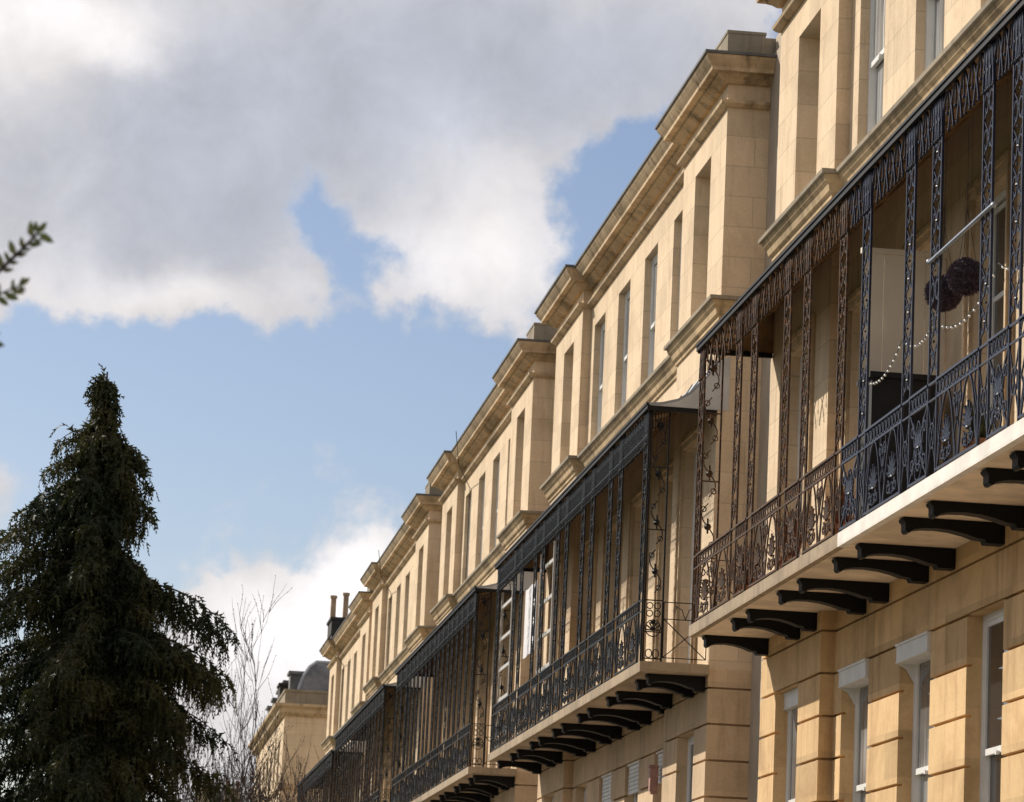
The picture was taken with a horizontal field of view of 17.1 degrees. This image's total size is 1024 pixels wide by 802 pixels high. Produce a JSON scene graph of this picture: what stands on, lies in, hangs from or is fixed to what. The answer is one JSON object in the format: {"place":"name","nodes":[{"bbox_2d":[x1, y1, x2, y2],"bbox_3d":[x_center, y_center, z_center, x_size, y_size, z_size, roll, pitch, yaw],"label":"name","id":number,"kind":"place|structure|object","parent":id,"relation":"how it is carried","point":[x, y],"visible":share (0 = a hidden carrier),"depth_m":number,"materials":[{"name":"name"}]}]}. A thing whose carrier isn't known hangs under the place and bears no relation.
{"place":"outdoors","nodes":[
{"label":"outdoors","id":0,"kind":"place"},
{"bbox_2d":[0,220,53,346],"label":"branch","id":1,"kind":"object","parent":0,"point":[36,242],"visible":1,"depth_m":10.13,"materials":[{"name":"green plant"}]},
{"bbox_2d":[0,362,242,801],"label":"conifer tree","id":2,"kind":"object","parent":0,"point":[105,668],"visible":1,"depth_m":54.40,"materials":[{"name":"green plant"}]},
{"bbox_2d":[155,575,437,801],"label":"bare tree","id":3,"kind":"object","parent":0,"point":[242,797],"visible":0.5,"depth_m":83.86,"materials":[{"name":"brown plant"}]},
{"bbox_2d":[0,0,781,801],"label":"sky","id":4,"kind":"structure","parent":0,"point":[304,244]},
{"bbox_2d":[733,543,766,592],"bbox_3d":[2.916,2.187,42.172,0.559,0.824,0.524,4,-10,-7],"label":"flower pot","id":5,"kind":"object","parent":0,"point":[747,581],"visible":0.13,"depth_m":42.06,"materials":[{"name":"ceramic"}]},
{"bbox_2d":[771,507,815,568],"bbox_3d":[3.271,1.644,39.395,0.617,0.924,0.626,4,-10,-7],"label":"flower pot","id":6,"kind":"object","parent":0,"point":[790,555],"visible":0.14,"depth_m":39.30,"materials":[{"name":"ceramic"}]},
{"bbox_2d":[825,482,855,534],"bbox_3d":[3.592,1.255,36.772,0.500,0.776,0.478,4,-10,-7],"label":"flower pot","id":7,"kind":"object","parent":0,"point":[837,521],"visible":0.25,"depth_m":36.68,"materials":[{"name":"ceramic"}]},
{"bbox_2d":[857,371,935,519],"bbox_3d":[4.003,0.580,35.435,0.740,1.658,0.630,4,-10,-7],"label":"covered cabinet","id":8,"kind":"object","parent":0,"point":[884,397],"visible":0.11,"depth_m":35.23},
{"bbox_2d":[959,395,1001,449],"bbox_3d":[4.302,0.292,31.182,0.433,0.724,0.452,1,-11,11],"label":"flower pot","id":9,"kind":"object","parent":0,"point":[983,433],"visible":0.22,"depth_m":31.12,"materials":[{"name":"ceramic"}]},
{"label":"ground","id":10,"kind":"structure","parent":0,"visible":0},
{"bbox_2d":[154,780,240,801],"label":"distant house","id":11,"kind":"structure","parent":10,"relation":"on","point":[224,796],"depth_m":218.76,"materials":[{"name":"stone"}]},
{"bbox_2d":[248,660,329,801],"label":"mansard building","id":12,"kind":"structure","parent":10,"relation":"on","point":[301,700],"depth_m":136.94,"materials":[{"name":"stone"}]},
{"bbox_2d":[296,587,372,801],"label":"terraced house","id":13,"kind":"structure","parent":10,"relation":"on","point":[345,649],"depth_m":119.34,"materials":[{"name":"stone"}]},
{"bbox_2d":[334,777,338,801],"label":"window","id":14,"kind":"structure","parent":13,"relation":"in","point":[338,777],"depth_m":122.64,"materials":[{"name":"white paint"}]},
{"bbox_2d":[326,592,349,637],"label":"chimney stack","id":15,"kind":"object","parent":13,"relation":"on","point":[334,623],"visible":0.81,"depth_m":126.45,"materials":[{"name":"stone"}]},
{"bbox_2d":[344,766,351,801],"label":"window","id":16,"kind":"structure","parent":13,"relation":"in","point":[351,766],"depth_m":116.97,"materials":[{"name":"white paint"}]},
{"bbox_2d":[351,755,359,801],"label":"window","id":17,"kind":"structure","parent":13,"relation":"in","point":[359,755],"depth_m":111.26,"materials":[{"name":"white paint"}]},
{"bbox_2d":[332,482,442,801],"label":"terraced house","id":18,"kind":"structure","parent":10,"relation":"on","point":[400,577],"depth_m":98.81,"materials":[{"name":"stone"}]},
{"bbox_2d":[363,732,370,795],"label":"window","id":19,"kind":"structure","parent":18,"relation":"in","point":[370,732],"depth_m":106.61,"materials":[{"name":"glass"}]},
{"bbox_2d":[376,724,385,801],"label":"window","id":20,"kind":"structure","parent":18,"relation":"in","point":[385,724],"depth_m":103.73,"materials":[{"name":"glass"}]},
{"bbox_2d":[383,716,394,801],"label":"window","id":21,"kind":"structure","parent":18,"relation":"in","point":[388,726],"depth_m":102.10,"materials":[{"name":"glass"}]},
{"bbox_2d":[392,708,403,801],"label":"window","id":22,"kind":"structure","parent":18,"relation":"in","point":[402,715],"depth_m":98.12,"materials":[{"name":"glass"}]},
{"bbox_2d":[404,690,415,799],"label":"window","id":23,"kind":"structure","parent":18,"relation":"in","point":[415,690],"depth_m":92.42,"materials":[{"name":"glass"}]},
{"bbox_2d":[391,322,556,801],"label":"terraced house","id":24,"kind":"structure","parent":10,"relation":"on","point":[489,474],"depth_m":76.18,"materials":[{"name":"stone"}]},
{"bbox_2d":[430,662,445,787],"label":"window","id":25,"kind":"structure","parent":24,"relation":"in","point":[444,662],"depth_m":85.14,"materials":[{"name":"glass"}]},
{"bbox_2d":[449,651,464,774],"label":"window","id":26,"kind":"structure","parent":24,"relation":"in","point":[463,665],"depth_m":82.24,"materials":[{"name":"glass"}]},
{"bbox_2d":[467,496,471,576],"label":"window","id":27,"kind":"structure","parent":24,"relation":"in","point":[471,496],"depth_m":84.37,"materials":[{"name":"white paint"}]},
{"bbox_2d":[463,639,478,767],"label":"window","id":28,"kind":"structure","parent":24,"relation":"in","point":[470,647],"depth_m":80.35,"materials":[{"name":"black glass"}]},
{"bbox_2d":[480,479,484,562],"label":"window","id":29,"kind":"structure","parent":24,"relation":"in","point":[484,479],"depth_m":81.52,"materials":[{"name":"white paint"}]},
{"bbox_2d":[475,625,492,766],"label":"window","id":30,"kind":"structure","parent":24,"relation":"in","point":[483,641],"depth_m":77.09,"materials":[{"name":"black glass"}]},
{"bbox_2d":[489,617,500,767],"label":"window","id":31,"kind":"structure","parent":24,"relation":"in","point":[492,766],"depth_m":75.14,"materials":[{"name":"black glass"}]},
{"bbox_2d":[494,459,499,546],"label":"window","id":32,"kind":"structure","parent":24,"relation":"in","point":[499,459],"depth_m":78.68,"materials":[{"name":"white paint"}]},
{"bbox_2d":[497,594,517,767],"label":"window","id":33,"kind":"structure","parent":24,"relation":"in","point":[505,622],"depth_m":72.19,"materials":[{"name":"brown glass"}]},
{"bbox_2d":[488,30,780,801],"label":"terraced house","id":34,"kind":"structure","parent":10,"relation":"on","point":[652,285],"depth_m":53.14,"materials":[{"name":"stone"}]},
{"bbox_2d":[495,582,512,747],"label":"sash window","id":35,"kind":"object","parent":34,"relation":"attached to","point":[507,634],"visible":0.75,"depth_m":65.50,"materials":[{"name":"white wood"}]},
{"bbox_2d":[523,581,537,658],"bbox_3d":[0.330,4.003,62.114,0.031,1.270,1.600,4,-10,-7],"label":"cloth banner","id":36,"kind":"object","parent":34,"relation":"hanging from","point":[527,622],"visible":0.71,"depth_m":62.29,"materials":[{"name":"white fabric"}]},
{"bbox_2d":[534,541,555,722],"bbox_3d":[0.573,4.073,59.293,0.040,3.058,1.800,4,-10,-7],"label":"sash window","id":37,"kind":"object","parent":34,"relation":"attached to","point":[548,598],"visible":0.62,"depth_m":58.69,"materials":[{"name":"white wood"}]},
{"bbox_2d":[544,550,566,716],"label":"window","id":38,"kind":"structure","parent":34,"relation":"in","point":[561,563],"depth_m":63.81,"materials":[{"name":"black glass"}]},
{"bbox_2d":[584,787,586,801],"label":"window","id":39,"kind":"structure","parent":34,"relation":"in","point":[585,790],"depth_m":61.65,"materials":[{"name":"grey glass"}]},
{"bbox_2d":[576,528,598,699],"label":"window","id":40,"kind":"structure","parent":34,"relation":"in","point":[587,540],"depth_m":60.91,"materials":[{"name":"black glass"}]},
{"bbox_2d":[597,322,604,432],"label":"window","id":41,"kind":"structure","parent":34,"relation":"in","point":[601,365],"depth_m":62.95,"materials":[{"name":"grey glass"}]},
{"bbox_2d":[601,771,612,801],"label":"window","id":42,"kind":"structure","parent":34,"relation":"in","point":[606,787],"depth_m":58.27,"materials":[{"name":"white glass"}]},
{"bbox_2d":[597,505,623,683],"bbox_3d":[1.708,3.708,58.707,0.130,3.610,1.820,4,-10,-7],"label":"window","id":43,"kind":"structure","parent":34,"relation":"in","point":[614,516],"depth_m":59.39,"materials":[{"name":"brown glass"}]},
{"bbox_2d":[621,289,629,406],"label":"window","id":44,"kind":"structure","parent":34,"relation":"in","point":[627,296],"depth_m":60.11,"materials":[{"name":"grey glass"}]},
{"bbox_2d":[627,759,641,801],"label":"window","id":45,"kind":"structure","parent":34,"relation":"in","point":[633,767],"depth_m":55.52,"materials":[{"name":"white glass"}]},
{"bbox_2d":[623,479,651,667],"bbox_3d":[2.158,3.226,55.882,0.320,3.638,1.820,4,-10,-7],"label":"window","id":46,"kind":"structure","parent":34,"relation":"in","point":[636,498],"depth_m":56.60,"materials":[{"name":"black paint"}]},
{"bbox_2d":[647,252,657,377],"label":"window","id":47,"kind":"structure","parent":34,"relation":"in","point":[655,260],"depth_m":57.26,"materials":[{"name":"grey glass"}]},
{"bbox_2d":[648,765,658,794],"bbox_3d":[2.185,5.875,52.745,0.150,0.450,0.180,4,-10,-7],"label":"alarm box","id":48,"kind":"object","parent":34,"relation":"attached to","point":[653,780],"visible":1,"depth_m":52.68,"materials":[{"name":"red plastic"}]},
{"bbox_2d":[656,750,665,783],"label":"window","id":49,"kind":"structure","parent":34,"relation":"in","point":[660,761],"depth_m":52.88,"materials":[{"name":"white paint"}]},
{"bbox_2d":[651,456,673,661],"bbox_3d":[2.422,2.704,53.039,0.130,3.610,1.820,4,-10,-7],"label":"window","id":50,"kind":"structure","parent":34,"relation":"in","point":[660,498],"depth_m":53.78,"materials":[{"name":"white paint"}]},
{"bbox_2d":[677,221,681,330],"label":"window","id":51,"kind":"structure","parent":34,"relation":"in","point":[681,221],"depth_m":54.54,"materials":[{"name":"grey glass"}]},
{"bbox_2d":[671,422,704,663],"bbox_3d":[2.704,2.211,50.195,0.320,3.638,1.820,4,-10,-7],"label":"window","id":52,"kind":"structure","parent":34,"relation":"in","point":[690,437],"depth_m":50.83,"materials":[{"name":"white paint"}]},
{"bbox_2d":[686,735,696,801],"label":"window","id":53,"kind":"structure","parent":34,"relation":"in","point":[690,764],"depth_m":49.99,"materials":[{"name":"white paint"}]},
{"bbox_2d":[689,0,1023,801],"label":"terraced house","id":54,"kind":"structure","parent":10,"relation":"on","point":[883,638],"depth_m":37.05,"materials":[{"name":"stone"}]},
{"bbox_2d":[783,687,801,801],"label":"window","id":55,"kind":"structure","parent":54,"relation":"in","point":[790,697],"depth_m":42.75,"materials":[{"name":"white paint"}]},
{"bbox_2d":[774,314,815,569],"bbox_3d":[3.651,0.879,42.670,0.320,3.638,1.820,4,-10,-7],"label":"window","id":56,"kind":"structure","parent":54,"relation":"in","point":[797,336],"depth_m":43.03,"materials":[{"name":"white paint"}]},
{"bbox_2d":[838,282,861,488],"bbox_3d":[4.083,0.369,39.847,0.130,3.610,1.820,4,-10,-7],"label":"window","id":57,"kind":"structure","parent":54,"relation":"in","point":[854,297],"depth_m":40.63,"materials":[{"name":"white paint"}]},
{"bbox_2d":[838,658,872,801],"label":"window","id":58,"kind":"structure","parent":54,"relation":"in","point":[853,678],"depth_m":39.65,"materials":[{"name":"white paint"}]},
{"bbox_2d":[867,0,885,133],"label":"window","id":59,"kind":"structure","parent":54,"relation":"in","point":[877,7],"depth_m":41.15,"materials":[{"name":"white paint"}]},
{"bbox_2d":[861,247,947,465],"bbox_3d":[4.107,-0.078,35.923,0.930,3.100,0.070,4,-10,-7],"label":"partition screen","id":60,"kind":"object","parent":54,"relation":"on","point":[887,306],"visible":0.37,"depth_m":36.06,"materials":[{"name":"beige paint"}]},
{"bbox_2d":[895,631,935,801],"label":"window","id":61,"kind":"structure","parent":54,"relation":"in","point":[913,654],"depth_m":36.79,"materials":[{"name":"white paint"}]},
{"bbox_2d":[900,208,944,252],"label":"window","id":62,"kind":"structure","parent":54,"relation":"in","point":[923,234],"depth_m":37.05,"materials":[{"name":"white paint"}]},
{"bbox_2d":[925,0,944,68],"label":"window","id":63,"kind":"structure","parent":54,"relation":"in","point":[935,9],"depth_m":38.31,"materials":[{"name":"white paint"}]},
{"bbox_2d":[923,142,962,311],"bbox_3d":[4.218,-1.726,33.123,0.390,1.777,0.390,4,-10,-7],"label":"topiary ball","id":64,"kind":"object","parent":54,"relation":"hanging from","point":[950,300],"visible":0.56,"depth_m":32.91,"materials":[{"name":"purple plant"}]},
{"bbox_2d":[865,263,1023,384],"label":"string lights","id":65,"kind":"object","parent":54,"relation":"attached to","point":[927,335],"visible":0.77,"depth_m":32.51},
{"bbox_2d":[926,202,996,264],"bbox_3d":[4.074,-1.516,30.903,0.056,0.057,2.386,4,-10,-7],"label":"curtain rod","id":66,"kind":"object","parent":54,"relation":"attached to","point":[963,231],"visible":1,"depth_m":30.79,"materials":[{"name":"grey metal"}]},
{"bbox_2d":[945,141,985,296],"bbox_3d":[4.365,-1.840,32.597,0.397,1.729,0.397,4,-10,-7],"label":"topiary ball","id":67,"kind":"object","parent":54,"relation":"hanging from","point":[963,276],"visible":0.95,"depth_m":32.38,"materials":[{"name":"black plant"}]},
{"bbox_2d":[960,143,1017,451],"bbox_3d":[4.890,-0.615,34.188,0.320,3.638,1.820,4,-10,-7],"label":"window","id":68,"kind":"structure","parent":54,"relation":"in","point":[1001,232],"depth_m":34.72,"materials":[{"name":"grey glass"}]},
{"bbox_2d":[979,607,1008,801],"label":"window","id":69,"kind":"structure","parent":54,"relation":"in","point":[993,623],"depth_m":33.97,"materials":[{"name":"white paint"}]}
]}

